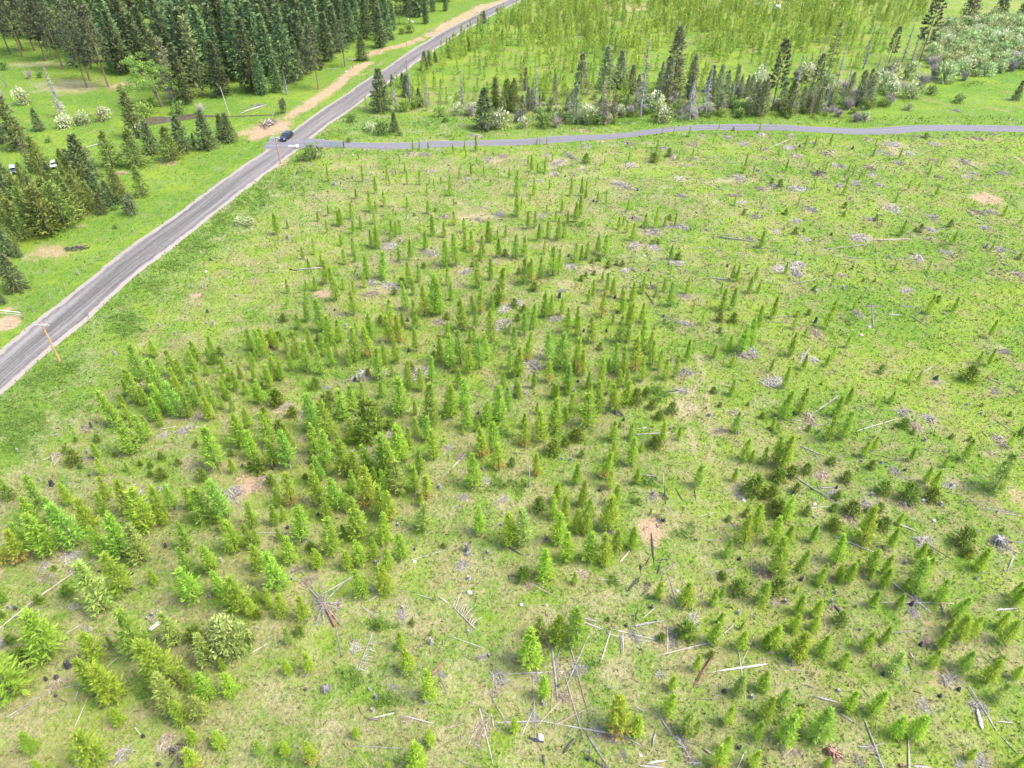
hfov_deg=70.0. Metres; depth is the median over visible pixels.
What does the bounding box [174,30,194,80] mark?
forest conifer
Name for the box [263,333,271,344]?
fir seedling
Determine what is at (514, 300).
fir seedling
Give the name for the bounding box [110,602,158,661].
young conifer
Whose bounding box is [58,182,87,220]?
bushy cedar
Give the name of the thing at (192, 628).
fir seedling
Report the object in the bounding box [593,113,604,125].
shrub
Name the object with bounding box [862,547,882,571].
young conifer
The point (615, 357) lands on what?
young conifer
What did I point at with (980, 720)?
fallen log
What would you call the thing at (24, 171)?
bushy cedar
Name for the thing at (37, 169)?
bushy cedar
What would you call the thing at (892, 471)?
brush heap
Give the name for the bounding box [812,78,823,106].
browning conifer
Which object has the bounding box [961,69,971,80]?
bare shrub
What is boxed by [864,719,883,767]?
twiggy pole
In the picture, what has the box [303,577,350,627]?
dead tree crown
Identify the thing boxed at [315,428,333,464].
young conifer
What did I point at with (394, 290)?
fir seedling
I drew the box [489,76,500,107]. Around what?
cedar tree
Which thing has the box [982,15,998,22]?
willow shrub
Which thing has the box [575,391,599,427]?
young conifer
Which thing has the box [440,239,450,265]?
young conifer
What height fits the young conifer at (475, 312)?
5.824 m
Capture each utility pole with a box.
[34,323,60,361]
[270,136,280,163]
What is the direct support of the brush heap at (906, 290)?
on the ground at (990, 98)
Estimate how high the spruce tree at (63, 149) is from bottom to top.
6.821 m
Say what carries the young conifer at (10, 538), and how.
on the ground at (990, 98)
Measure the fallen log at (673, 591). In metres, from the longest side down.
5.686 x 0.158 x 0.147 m
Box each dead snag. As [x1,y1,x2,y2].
[42,66,65,115]
[163,72,173,102]
[282,69,288,93]
[392,76,396,110]
[405,60,413,101]
[423,78,429,110]
[459,70,464,104]
[532,66,538,110]
[599,76,606,123]
[635,39,649,116]
[683,81,697,121]
[695,87,700,115]
[702,63,714,112]
[787,57,804,110]
[821,80,832,114]
[836,40,848,80]
[861,23,875,68]
[901,24,914,61]
[910,27,922,62]
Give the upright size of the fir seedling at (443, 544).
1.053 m
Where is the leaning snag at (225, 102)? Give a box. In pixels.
[220,87,229,114]
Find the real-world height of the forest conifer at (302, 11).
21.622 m
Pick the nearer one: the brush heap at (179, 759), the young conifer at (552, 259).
the brush heap at (179, 759)
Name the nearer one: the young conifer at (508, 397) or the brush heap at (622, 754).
the brush heap at (622, 754)
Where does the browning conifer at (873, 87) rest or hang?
on the ground at (990, 98)
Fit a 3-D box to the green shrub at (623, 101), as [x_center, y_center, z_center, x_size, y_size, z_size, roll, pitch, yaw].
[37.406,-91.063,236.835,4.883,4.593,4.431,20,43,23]
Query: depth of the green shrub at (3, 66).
269.55 m
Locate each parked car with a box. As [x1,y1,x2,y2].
[9,165,15,173]
[50,160,56,167]
[279,130,293,140]
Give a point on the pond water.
(158, 119)
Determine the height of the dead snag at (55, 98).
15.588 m
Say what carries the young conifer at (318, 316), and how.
on the ground at (990, 98)
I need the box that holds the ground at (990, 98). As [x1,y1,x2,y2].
[0,0,1023,767]
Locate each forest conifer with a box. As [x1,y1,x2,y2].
[23,0,52,35]
[37,0,64,44]
[67,0,99,58]
[73,0,98,42]
[77,0,99,35]
[82,0,102,28]
[92,5,111,48]
[93,0,133,69]
[100,9,130,73]
[104,0,114,22]
[108,0,138,58]
[123,11,150,71]
[124,0,148,47]
[131,5,158,64]
[134,0,147,17]
[145,0,172,54]
[146,0,174,70]
[157,0,170,26]
[164,1,185,70]
[166,42,195,103]
[170,6,205,86]
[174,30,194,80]
[175,0,203,25]
[177,0,193,20]
[178,6,206,71]
[188,4,221,81]
[193,14,208,60]
[201,2,221,39]
[205,39,232,97]
[207,0,237,72]
[208,26,231,80]
[220,0,253,78]
[222,0,244,45]
[231,17,263,90]
[233,0,242,17]
[240,4,256,50]
[241,0,268,62]
[248,0,253,20]
[251,52,270,94]
[252,0,277,47]
[253,4,273,54]
[255,13,278,74]
[267,0,282,36]
[268,56,282,91]
[271,3,302,83]
[278,0,286,17]
[280,0,302,44]
[286,14,303,59]
[289,0,305,41]
[289,10,314,73]
[289,37,305,79]
[298,2,319,65]
[301,0,326,49]
[317,11,338,60]
[318,0,334,35]
[326,4,343,49]
[332,0,346,31]
[341,0,358,41]
[347,0,363,34]
[358,0,374,38]
[368,0,382,29]
[372,5,388,47]
[376,0,393,13]
[380,0,394,41]
[389,3,396,29]
[401,0,412,12]
[409,0,430,16]
[421,0,429,22]
[429,0,435,11]
[442,0,448,10]
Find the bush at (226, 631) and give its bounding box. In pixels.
[204,610,254,666]
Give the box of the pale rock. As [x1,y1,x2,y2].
[537,733,543,740]
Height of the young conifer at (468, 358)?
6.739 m
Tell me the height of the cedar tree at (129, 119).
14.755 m
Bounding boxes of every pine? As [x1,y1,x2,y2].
[0,0,22,50]
[0,0,24,56]
[0,11,11,54]
[6,0,37,50]
[16,0,48,60]
[26,0,54,59]
[32,0,65,69]
[45,0,70,52]
[53,1,63,33]
[56,12,88,87]
[60,0,95,68]
[61,9,92,80]
[76,4,110,86]
[119,192,138,216]
[191,0,215,21]
[269,0,286,46]
[278,97,286,112]
[302,24,324,88]
[334,19,350,66]
[394,0,403,23]
[404,0,412,23]
[768,37,791,110]
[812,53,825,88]
[886,26,902,63]
[917,0,946,60]
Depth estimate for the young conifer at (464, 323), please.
137.62 m
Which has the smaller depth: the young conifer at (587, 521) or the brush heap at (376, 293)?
the young conifer at (587, 521)
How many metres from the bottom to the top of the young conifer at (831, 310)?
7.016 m
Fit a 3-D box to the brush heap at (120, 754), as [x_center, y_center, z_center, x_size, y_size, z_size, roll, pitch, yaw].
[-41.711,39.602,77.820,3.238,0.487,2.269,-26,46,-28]
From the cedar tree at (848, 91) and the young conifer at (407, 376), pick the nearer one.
the young conifer at (407, 376)
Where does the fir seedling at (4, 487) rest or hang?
on the ground at (990, 98)
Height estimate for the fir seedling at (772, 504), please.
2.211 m
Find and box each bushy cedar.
[0,189,19,220]
[0,197,22,227]
[0,207,15,233]
[0,224,16,246]
[1,166,13,175]
[4,173,28,211]
[5,226,21,245]
[9,185,45,236]
[11,213,33,241]
[14,167,22,183]
[15,161,22,175]
[19,182,65,238]
[21,169,44,195]
[22,174,35,197]
[23,136,52,171]
[32,160,43,177]
[34,176,65,221]
[40,179,83,229]
[42,170,47,181]
[46,173,55,193]
[53,171,76,203]
[54,148,74,174]
[54,159,68,184]
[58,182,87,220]
[64,173,95,214]
[67,164,79,191]
[78,167,96,189]
[80,181,96,209]
[96,130,125,166]
[104,163,126,194]
[107,167,132,202]
[116,126,152,166]
[128,165,150,197]
[155,125,185,162]
[497,78,517,110]
[505,77,520,110]
[515,94,528,120]
[525,87,531,111]
[564,95,569,109]
[567,84,585,122]
[610,94,618,113]
[652,93,658,110]
[655,71,662,92]
[657,90,660,109]
[676,90,681,101]
[711,63,726,95]
[715,95,727,110]
[734,76,744,98]
[743,75,750,97]
[745,78,764,115]
[752,77,771,115]
[775,80,789,109]
[780,79,799,115]
[796,85,808,111]
[802,80,815,107]
[841,85,848,104]
[846,72,857,95]
[867,68,874,80]
[867,79,876,97]
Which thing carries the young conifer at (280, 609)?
on the ground at (990, 98)
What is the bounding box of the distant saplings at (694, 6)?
[364,0,934,111]
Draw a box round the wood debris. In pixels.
[0,132,1023,755]
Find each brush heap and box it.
[36,571,60,583]
[37,557,49,571]
[40,676,70,689]
[51,453,60,464]
[56,549,82,564]
[64,245,89,251]
[64,560,76,576]
[67,602,79,610]
[80,426,90,430]
[82,625,92,633]
[107,741,135,766]
[155,728,176,753]
[163,743,186,758]
[175,754,182,764]
[176,425,193,434]
[223,484,245,503]
[249,475,266,491]
[275,400,293,412]
[287,564,305,575]
[298,575,318,585]
[333,593,346,612]
[344,369,368,381]
[349,639,362,652]
[362,290,381,297]
[380,242,399,249]
[380,281,399,290]
[388,683,397,691]
[396,607,409,621]
[398,715,412,724]
[411,365,429,381]
[422,249,439,256]
[433,319,446,324]
[452,454,465,463]
[454,559,469,571]
[456,492,469,500]
[459,267,470,274]
[468,714,493,745]
[473,653,490,660]
[482,476,490,485]
[486,689,502,696]
[488,666,510,689]
[491,210,506,217]
[494,318,512,331]
[497,304,510,313]
[497,496,510,502]
[522,358,541,376]
[526,710,542,727]
[529,669,540,684]
[546,316,563,321]
[549,661,565,679]
[550,160,566,165]
[552,689,572,702]
[563,658,589,681]
[567,263,576,271]
[571,568,588,578]
[591,724,601,737]
[601,730,625,744]
[610,181,629,186]
[618,747,626,762]
[626,629,640,642]
[628,215,643,220]
[639,283,659,289]
[643,228,660,234]
[646,243,660,251]
[655,669,668,679]
[668,259,683,266]
[668,625,678,638]
[668,634,676,650]
[671,368,695,378]
[673,224,689,229]
[675,727,689,752]
[677,320,695,326]
[677,386,688,395]
[683,755,700,764]
[685,608,700,626]
[710,427,725,434]
[724,409,745,416]
[728,346,760,359]
[731,174,747,181]
[732,491,745,500]
[753,186,765,189]
[754,565,772,579]
[758,372,781,388]
[772,264,784,273]
[786,152,804,158]
[787,185,807,191]
[788,260,807,268]
[789,747,804,757]
[790,269,801,279]
[800,409,815,424]
[801,352,820,363]
[805,205,818,212]
[808,327,823,339]
[810,170,826,176]
[814,471,830,479]
[820,744,848,764]
[840,511,858,527]
[849,230,868,242]
[851,751,864,767]
[855,497,878,512]
[861,162,877,170]
[861,742,877,749]
[883,140,901,146]
[883,205,902,213]
[887,464,901,476]
[893,499,918,512]
[896,408,913,416]
[900,288,913,292]
[905,604,919,619]
[909,421,925,434]
[909,533,935,546]
[911,592,924,608]
[913,254,922,261]
[918,696,929,712]
[920,635,931,647]
[922,413,937,423]
[929,214,938,219]
[929,379,943,383]
[937,672,964,688]
[941,482,956,488]
[953,757,965,767]
[964,696,991,717]
[971,208,985,215]
[973,752,991,767]
[978,224,991,229]
[984,210,1001,214]
[986,531,1016,551]
[988,246,1007,252]
[992,433,1011,447]
[994,347,1010,353]
[995,170,1012,175]
[1010,271,1023,275]
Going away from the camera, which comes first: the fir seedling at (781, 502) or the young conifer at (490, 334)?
the fir seedling at (781, 502)
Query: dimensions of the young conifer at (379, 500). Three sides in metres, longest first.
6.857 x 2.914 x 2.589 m
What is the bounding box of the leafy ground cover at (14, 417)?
[0,81,1011,709]
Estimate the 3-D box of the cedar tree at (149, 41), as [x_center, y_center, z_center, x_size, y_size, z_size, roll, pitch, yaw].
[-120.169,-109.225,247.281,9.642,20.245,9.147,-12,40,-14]
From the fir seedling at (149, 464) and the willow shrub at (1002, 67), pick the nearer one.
the fir seedling at (149, 464)
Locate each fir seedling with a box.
[0,484,17,503]
[0,610,6,618]
[2,633,17,647]
[9,646,33,667]
[33,594,44,604]
[58,583,76,600]
[61,445,69,454]
[63,447,83,467]
[92,434,102,443]
[146,461,153,468]
[146,470,155,477]
[154,466,168,480]
[157,451,166,461]
[173,458,181,465]
[183,623,207,646]
[195,467,208,482]
[210,351,219,363]
[215,346,225,357]
[227,449,234,456]
[240,630,255,643]
[245,455,269,475]
[245,461,253,471]
[251,609,263,620]
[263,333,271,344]
[264,473,277,488]
[266,387,287,408]
[268,389,285,407]
[273,419,287,433]
[275,331,282,340]
[279,312,288,322]
[286,405,298,418]
[293,624,305,638]
[304,541,315,553]
[309,376,321,389]
[317,394,332,412]
[325,390,335,402]
[351,423,373,449]
[364,368,370,376]
[374,621,383,631]
[377,314,382,322]
[384,419,393,431]
[391,287,397,295]
[408,618,415,625]
[409,362,415,370]
[440,542,447,549]
[502,249,507,256]
[507,457,516,468]
[509,298,518,307]
[513,564,532,584]
[514,314,521,321]
[530,282,538,291]
[531,495,549,514]
[542,438,563,457]
[561,436,570,448]
[569,425,586,443]
[577,449,584,458]
[581,152,589,162]
[597,342,603,350]
[605,260,611,268]
[628,387,642,407]
[641,386,650,396]
[646,433,663,450]
[647,399,657,410]
[648,152,658,162]
[654,409,665,420]
[655,631,666,644]
[664,401,678,414]
[665,148,672,156]
[671,616,698,646]
[673,252,681,260]
[707,650,714,659]
[710,386,716,393]
[713,312,724,322]
[718,572,728,582]
[725,514,731,522]
[726,577,752,600]
[727,312,739,323]
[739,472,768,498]
[742,508,749,516]
[762,483,780,501]
[768,467,787,484]
[768,497,788,516]
[769,574,792,597]
[770,496,781,510]
[778,179,783,186]
[785,464,800,480]
[792,482,801,492]
[800,462,811,474]
[800,505,811,516]
[823,516,844,534]
[825,456,838,466]
[828,503,837,511]
[830,610,850,628]
[832,491,841,500]
[838,470,853,484]
[840,498,863,518]
[867,459,876,469]
[874,479,892,496]
[875,502,885,514]
[875,516,892,533]
[877,364,885,374]
[894,481,921,506]
[896,417,911,429]
[917,224,924,233]
[923,485,944,505]
[926,548,933,557]
[946,219,954,227]
[950,525,979,550]
[958,363,982,384]
[959,546,975,559]
[1016,426,1023,438]
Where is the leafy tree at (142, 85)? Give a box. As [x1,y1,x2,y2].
[117,52,185,106]
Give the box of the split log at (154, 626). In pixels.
[148,621,159,630]
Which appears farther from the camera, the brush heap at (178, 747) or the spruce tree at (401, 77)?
the spruce tree at (401, 77)
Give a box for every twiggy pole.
[357,634,373,671]
[451,594,481,629]
[673,735,693,764]
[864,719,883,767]
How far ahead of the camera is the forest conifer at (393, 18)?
312.58 m
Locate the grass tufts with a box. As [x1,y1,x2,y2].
[0,115,1023,767]
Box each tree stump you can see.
[48,480,55,486]
[63,660,71,669]
[428,637,433,646]
[463,542,471,553]
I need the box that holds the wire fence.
[1,6,469,329]
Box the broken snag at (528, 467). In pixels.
[527,465,529,487]
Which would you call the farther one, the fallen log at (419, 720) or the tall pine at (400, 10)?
the tall pine at (400, 10)
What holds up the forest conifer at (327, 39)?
on the ground at (990, 98)
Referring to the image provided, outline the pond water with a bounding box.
[138,114,278,125]
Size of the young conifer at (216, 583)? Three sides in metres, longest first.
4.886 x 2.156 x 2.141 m
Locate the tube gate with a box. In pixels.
[324,141,344,147]
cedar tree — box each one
[0,95,34,151]
[115,0,131,34]
[117,88,142,138]
[144,30,173,90]
[305,0,322,40]
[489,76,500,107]
[522,67,529,89]
[553,72,557,88]
[598,95,602,110]
[625,94,630,106]
[659,54,675,101]
[661,24,687,92]
[661,61,664,82]
[682,53,699,97]
[727,83,734,99]
[734,64,741,88]
[844,83,851,99]
[851,69,868,107]
[867,74,875,92]
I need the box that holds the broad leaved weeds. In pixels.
[0,131,1023,756]
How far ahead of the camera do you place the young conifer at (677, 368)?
126.78 m
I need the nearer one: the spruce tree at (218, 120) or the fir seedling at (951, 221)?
the fir seedling at (951, 221)
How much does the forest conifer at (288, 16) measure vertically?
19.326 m
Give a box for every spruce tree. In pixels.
[0,123,10,143]
[0,228,19,257]
[0,253,31,294]
[0,293,7,305]
[1,189,11,213]
[2,174,17,194]
[12,243,23,257]
[23,177,43,201]
[29,108,47,131]
[42,161,54,182]
[61,148,73,172]
[63,132,103,180]
[83,167,105,198]
[93,193,109,216]
[100,179,119,207]
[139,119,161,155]
[169,113,195,154]
[190,133,196,145]
[193,110,220,150]
[214,113,227,138]
[219,112,239,143]
[354,34,369,61]
[368,67,392,112]
[389,111,400,132]
[398,72,404,86]
[401,73,412,97]
[416,88,421,97]
[420,51,430,70]
[427,50,432,64]
[433,52,437,62]
[472,87,498,132]
[482,11,486,23]
[529,87,534,110]
[571,52,589,95]
[595,45,616,89]
[610,49,628,88]
[625,65,637,93]
[635,74,641,90]
[704,65,716,92]
[709,86,716,108]
[723,69,731,93]
[745,74,755,95]
[812,87,824,113]
[827,90,834,105]
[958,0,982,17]
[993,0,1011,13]
[1011,80,1023,100]
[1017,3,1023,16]
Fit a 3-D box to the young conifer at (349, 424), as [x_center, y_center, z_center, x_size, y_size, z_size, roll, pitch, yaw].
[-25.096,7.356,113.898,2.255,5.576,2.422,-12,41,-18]
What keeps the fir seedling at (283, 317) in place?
on the ground at (990, 98)
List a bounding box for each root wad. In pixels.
[320,683,332,692]
[823,744,841,762]
[990,534,1007,545]
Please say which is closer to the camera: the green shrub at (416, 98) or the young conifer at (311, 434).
the young conifer at (311, 434)
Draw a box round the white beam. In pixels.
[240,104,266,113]
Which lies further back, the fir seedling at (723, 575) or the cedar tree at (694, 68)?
the cedar tree at (694, 68)
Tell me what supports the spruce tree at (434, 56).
on the ground at (990, 98)
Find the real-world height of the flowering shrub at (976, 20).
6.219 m
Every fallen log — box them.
[14,685,58,711]
[26,571,74,606]
[294,267,321,269]
[353,745,407,749]
[406,716,432,723]
[432,662,442,674]
[479,707,492,762]
[480,706,502,732]
[490,695,509,727]
[497,721,535,722]
[510,671,557,673]
[528,737,543,742]
[529,582,561,600]
[529,698,562,733]
[532,663,535,743]
[538,720,628,736]
[550,675,553,725]
[551,643,557,695]
[553,708,588,725]
[560,610,588,713]
[563,633,589,692]
[564,673,583,738]
[564,738,573,752]
[566,615,608,631]
[584,730,608,767]
[599,628,611,665]
[613,629,667,642]
[620,734,644,747]
[625,619,667,627]
[628,574,641,589]
[638,765,663,767]
[647,760,665,763]
[651,533,653,562]
[661,642,710,654]
[668,575,678,608]
[693,652,714,686]
[714,663,765,671]
[715,236,756,241]
[796,477,841,506]
[810,695,837,702]
[811,395,838,414]
[822,244,868,249]
[834,536,872,551]
[858,417,900,430]
[883,602,933,602]
[891,581,930,612]
[907,736,909,767]
[913,765,930,767]
[966,687,987,716]
[969,685,996,730]
[976,709,983,728]
[981,508,1021,513]
[995,608,1016,610]
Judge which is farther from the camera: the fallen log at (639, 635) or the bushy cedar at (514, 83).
the bushy cedar at (514, 83)
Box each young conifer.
[0,545,11,566]
[0,651,37,707]
[2,528,29,564]
[8,521,31,548]
[15,606,66,665]
[16,495,46,524]
[19,510,64,557]
[21,473,47,510]
[40,496,62,522]
[42,501,87,551]
[67,726,114,767]
[68,559,116,616]
[71,656,103,695]
[72,497,101,530]
[74,630,106,662]
[83,660,127,706]
[85,524,108,555]
[93,491,109,514]
[94,389,120,425]
[96,476,113,500]
[97,550,133,598]
[100,510,128,557]
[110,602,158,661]
[111,478,133,514]
[115,417,140,454]
[120,522,151,565]
[121,367,139,401]
[122,485,158,534]
[124,343,147,379]
[130,414,152,441]
[130,635,183,693]
[144,356,164,392]
[147,397,161,419]
[147,482,169,519]
[148,383,167,412]
[149,671,183,718]
[155,610,185,646]
[160,381,185,415]
[161,482,178,509]
[162,349,179,374]
[166,698,189,728]
[167,367,180,387]
[171,565,204,607]
[173,359,186,381]
[173,521,193,551]
[174,547,196,573]
[178,664,193,689]
[179,391,192,417]
[181,485,195,510]
[181,744,203,767]
[183,379,199,406]
[187,693,210,722]
[188,486,216,526]
[189,339,202,360]
[192,632,216,668]
[192,671,217,702]
[197,424,225,468]
[198,544,221,574]
[200,395,215,419]
[202,381,219,408]
[204,477,234,519]
[208,570,226,596]
[219,574,251,613]
[219,671,239,697]
[221,519,243,553]
[229,411,246,448]
[240,523,258,548]
[242,430,260,458]
[243,500,258,527]
[244,328,254,349]
[248,543,266,572]
[252,328,266,356]
[253,379,265,403]
[256,326,268,352]
[257,411,276,443]
[260,549,291,593]
[263,438,278,466]
[267,356,277,379]
[272,593,290,619]
[273,429,297,467]
[279,421,295,449]
[279,535,298,563]
[280,472,298,505]
[289,504,311,542]
[290,329,301,356]
[293,595,311,622]
[299,340,312,370]
[301,392,321,430]
[301,740,319,766]
[305,422,319,453]
[307,463,317,483]
[307,470,326,505]
[310,454,325,480]
[311,297,324,331]
[313,345,325,373]
[315,398,337,440]
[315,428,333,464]
[319,496,333,518]
[319,515,342,556]
[320,259,327,283]
[322,314,335,344]
[324,476,348,509]
[326,342,335,365]
[327,266,341,299]
[330,438,355,476]
[334,388,351,419]
[341,496,369,539]
[344,417,357,443]
[345,383,358,411]
[346,451,359,478]
[346,469,357,493]
[347,290,358,314]
[347,325,361,360]
[351,539,368,566]
[351,569,371,599]
[354,464,375,507]
[359,443,374,470]
[360,325,373,356]
[361,255,371,278]
[365,312,375,337]
[371,346,386,378]
[371,431,399,475]
[371,483,385,513]
[374,562,396,594]
[375,511,393,545]
[377,251,388,278]
[378,469,390,493]
[379,441,399,479]
[381,314,393,341]
[381,490,398,521]
[384,298,394,324]
[386,458,409,493]
[388,376,409,414]
[388,422,412,461]
[390,336,401,362]
[391,314,405,342]
[393,532,410,561]
[397,647,416,675]
[400,281,410,309]
[402,359,414,386]
[405,259,414,285]
[405,426,413,448]
[405,738,427,767]
[407,466,421,490]
[410,298,421,328]
[411,327,419,351]
[414,448,425,473]
[414,501,434,533]
[418,284,430,316]
[419,381,440,426]
[419,474,433,499]
[419,668,436,702]
[420,415,433,440]
[426,272,441,315]
[427,356,435,380]
[427,429,439,458]
[434,279,444,314]
[434,333,444,361]
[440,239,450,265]
[440,383,459,418]
[443,333,456,367]
[447,173,452,195]
[450,232,459,265]
[451,329,465,363]
[454,297,469,330]
[457,379,473,406]
[460,398,473,429]
[462,226,469,249]
[463,346,474,372]
[464,452,482,489]
[468,229,476,251]
[470,327,477,351]
[471,504,486,535]
[472,305,479,328]
[472,336,486,368]
[473,258,483,287]
[473,427,489,456]
[476,287,485,313]
[478,235,487,255]
[480,399,495,424]
[481,331,491,358]
[485,309,497,342]
[486,421,500,448]
[490,266,507,304]
[491,385,507,419]
[491,442,505,469]
[499,510,517,547]
[503,385,513,411]
[506,343,514,368]
[510,233,520,258]
[511,346,525,376]
[513,170,520,192]
[513,191,520,216]
[513,506,536,546]
[514,625,544,672]
[518,421,531,446]
[519,254,528,284]
[520,310,528,334]
[522,330,533,360]
[527,256,535,282]
[528,303,538,328]
[531,614,546,641]
[532,409,549,441]
[532,453,541,474]
[534,547,554,583]
[537,674,551,699]
[540,291,550,316]
[542,329,553,356]
[544,355,553,380]
[544,613,568,649]
[546,246,559,275]
[546,494,558,518]
[547,397,564,432]
[548,511,568,544]
[552,331,570,367]
[555,248,563,273]
[557,531,575,562]
[562,363,573,387]
[563,307,573,331]
[563,606,591,646]
[570,508,583,533]
[571,337,583,370]
[573,305,581,325]
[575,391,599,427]
[577,479,588,507]
[578,348,587,375]
[579,512,593,534]
[579,530,598,564]
[584,316,596,342]
[592,380,606,413]
[596,290,607,317]
[596,355,607,384]
[597,494,620,530]
[597,532,613,565]
[598,450,613,477]
[602,233,609,255]
[602,692,634,741]
[606,440,618,462]
[607,383,624,410]
[609,527,625,551]
[610,342,621,371]
[613,314,626,342]
[618,345,629,376]
[619,289,627,311]
[619,380,633,406]
[625,437,639,464]
[627,336,643,370]
[637,356,646,379]
[639,318,649,351]
[646,331,654,353]
[647,339,658,363]
[660,692,679,718]
[667,281,676,305]
[672,354,680,377]
[677,581,697,609]
[680,710,698,740]
[705,621,724,645]
[706,743,730,767]
[718,288,728,311]
[730,410,742,431]
[736,321,751,352]
[737,512,754,544]
[747,317,758,346]
[751,504,766,533]
[752,580,772,605]
[754,669,772,694]
[756,695,777,723]
[763,514,783,545]
[763,623,785,650]
[765,535,794,577]
[768,435,785,463]
[772,712,801,749]
[776,434,796,467]
[777,389,795,418]
[780,494,796,520]
[784,629,811,663]
[787,331,798,355]
[794,386,810,413]
[794,549,812,571]
[806,705,836,747]
[823,299,837,327]
[824,415,837,440]
[828,533,847,563]
[838,410,855,438]
[841,690,859,713]
[855,504,879,544]
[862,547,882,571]
[863,689,889,717]
[883,650,907,677]
[887,715,909,739]
[904,556,933,596]
[904,713,931,741]
[932,577,953,604]
[949,595,972,619]
[950,611,974,642]
[980,657,1004,683]
[983,450,1021,491]
[996,618,1022,646]
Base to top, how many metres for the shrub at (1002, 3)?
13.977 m
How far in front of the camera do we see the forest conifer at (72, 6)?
272.94 m
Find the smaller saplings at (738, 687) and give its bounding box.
[0,123,1023,767]
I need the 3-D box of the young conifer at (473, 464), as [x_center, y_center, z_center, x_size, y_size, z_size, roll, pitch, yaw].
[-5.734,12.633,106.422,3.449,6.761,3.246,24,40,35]
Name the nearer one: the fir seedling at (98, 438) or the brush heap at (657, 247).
the fir seedling at (98, 438)
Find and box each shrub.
[0,60,8,70]
[10,86,31,104]
[21,70,31,78]
[44,136,51,142]
[54,111,75,129]
[75,109,94,126]
[93,104,110,121]
[132,110,145,118]
[133,100,156,117]
[145,97,156,106]
[169,100,188,114]
[195,103,203,112]
[234,215,243,225]
[243,217,255,226]
[295,152,309,161]
[303,142,324,161]
[346,113,354,122]
[347,396,389,440]
[364,121,374,131]
[374,117,390,135]
[397,99,411,112]
[404,23,414,32]
[410,96,422,108]
[417,96,426,106]
[432,104,449,118]
[442,114,449,121]
[451,102,464,116]
[465,101,477,114]
[465,104,475,116]
[492,107,513,130]
[512,110,520,121]
[518,115,530,129]
[532,108,552,128]
[534,104,542,111]
[546,97,555,103]
[546,103,551,111]
[550,104,561,113]
[552,114,562,127]
[555,111,567,122]
[581,103,598,120]
[581,113,593,124]
[581,115,592,125]
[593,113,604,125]
[613,104,627,117]
[614,90,632,103]
[620,97,634,104]
[626,105,634,114]
[626,111,637,115]
[637,97,650,109]
[642,105,652,115]
[646,90,665,111]
[654,105,673,123]
[669,91,678,101]
[670,102,680,112]
[676,100,685,107]
[698,110,705,116]
[705,102,715,110]
[706,111,713,117]
[718,107,727,117]
[725,94,738,107]
[728,83,745,98]
[731,100,741,106]
[733,109,744,118]
[735,105,745,117]
[739,99,748,112]
[746,64,769,86]
[772,96,780,107]
[792,70,802,79]
[793,60,818,82]
[814,67,836,87]
[825,79,843,99]
[830,97,846,109]
[832,107,842,116]
[835,76,849,92]
[843,95,857,109]
[849,106,859,113]
[852,111,863,121]
[857,102,866,110]
[860,111,873,122]
[865,100,875,109]
[875,65,888,77]
[876,67,896,92]
[877,96,889,107]
[882,60,905,81]
[883,78,904,95]
[885,94,899,105]
[898,79,907,88]
[899,60,923,81]
[902,79,926,99]
[903,103,915,110]
[915,72,935,86]
[922,52,937,60]
[924,42,941,55]
[925,84,939,95]
[927,31,947,43]
[929,55,941,67]
[929,61,949,79]
[932,59,960,83]
[933,47,945,61]
[934,37,950,46]
[937,50,952,64]
[940,57,955,70]
[942,32,955,47]
[943,46,953,52]
[944,29,956,35]
[945,15,961,25]
[946,43,956,48]
[949,37,967,46]
[950,20,965,28]
[950,25,963,34]
[950,49,966,60]
[950,54,962,60]
[953,93,965,103]
[955,58,972,76]
[958,14,972,22]
[958,25,972,36]
[958,41,975,53]
[958,43,974,55]
[961,53,978,71]
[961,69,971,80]
[962,29,976,39]
[962,29,980,39]
[963,17,975,25]
[964,36,978,49]
[966,15,980,27]
[969,54,989,68]
[969,55,982,67]
[970,28,984,37]
[971,68,984,77]
[972,23,984,28]
[974,45,986,52]
[974,51,986,58]
[975,39,983,46]
[975,60,998,76]
[976,13,994,25]
[976,24,993,35]
[978,48,991,58]
[981,30,991,37]
[981,32,1000,44]
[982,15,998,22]
[985,21,997,28]
[985,41,1002,55]
[988,7,1005,14]
[989,30,1003,40]
[990,52,998,59]
[991,23,1005,30]
[993,14,1007,23]
[993,58,1008,69]
[995,51,1010,61]
[996,37,1017,53]
[996,64,1007,72]
[997,31,1016,48]
[1000,38,1018,51]
[1001,26,1015,37]
[1003,18,1016,29]
[1004,10,1016,17]
[1004,15,1017,24]
[1007,54,1020,67]
[1009,59,1022,70]
[1011,26,1023,35]
[1012,48,1023,59]
[1013,15,1023,24]
[1014,20,1023,26]
[1015,42,1023,54]
[1017,54,1023,68]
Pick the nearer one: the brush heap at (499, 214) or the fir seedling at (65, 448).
the fir seedling at (65, 448)
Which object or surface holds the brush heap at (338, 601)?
on the ground at (990, 98)
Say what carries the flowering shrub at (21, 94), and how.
on the ground at (990, 98)
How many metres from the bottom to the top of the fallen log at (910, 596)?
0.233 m
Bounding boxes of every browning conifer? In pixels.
[16,138,32,171]
[154,36,181,96]
[177,13,212,95]
[551,79,557,105]
[592,86,599,111]
[601,89,610,123]
[610,90,617,119]
[635,83,639,108]
[681,91,686,109]
[760,52,768,73]
[808,83,819,112]
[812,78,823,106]
[825,21,843,70]
[831,92,838,106]
[864,73,879,107]
[916,38,924,59]
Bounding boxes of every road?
[0,0,520,395]
[263,124,1023,148]
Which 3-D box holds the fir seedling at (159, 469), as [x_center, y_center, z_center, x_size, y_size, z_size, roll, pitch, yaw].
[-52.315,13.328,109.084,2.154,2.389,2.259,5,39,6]
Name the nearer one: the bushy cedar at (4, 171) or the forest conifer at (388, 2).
the bushy cedar at (4, 171)

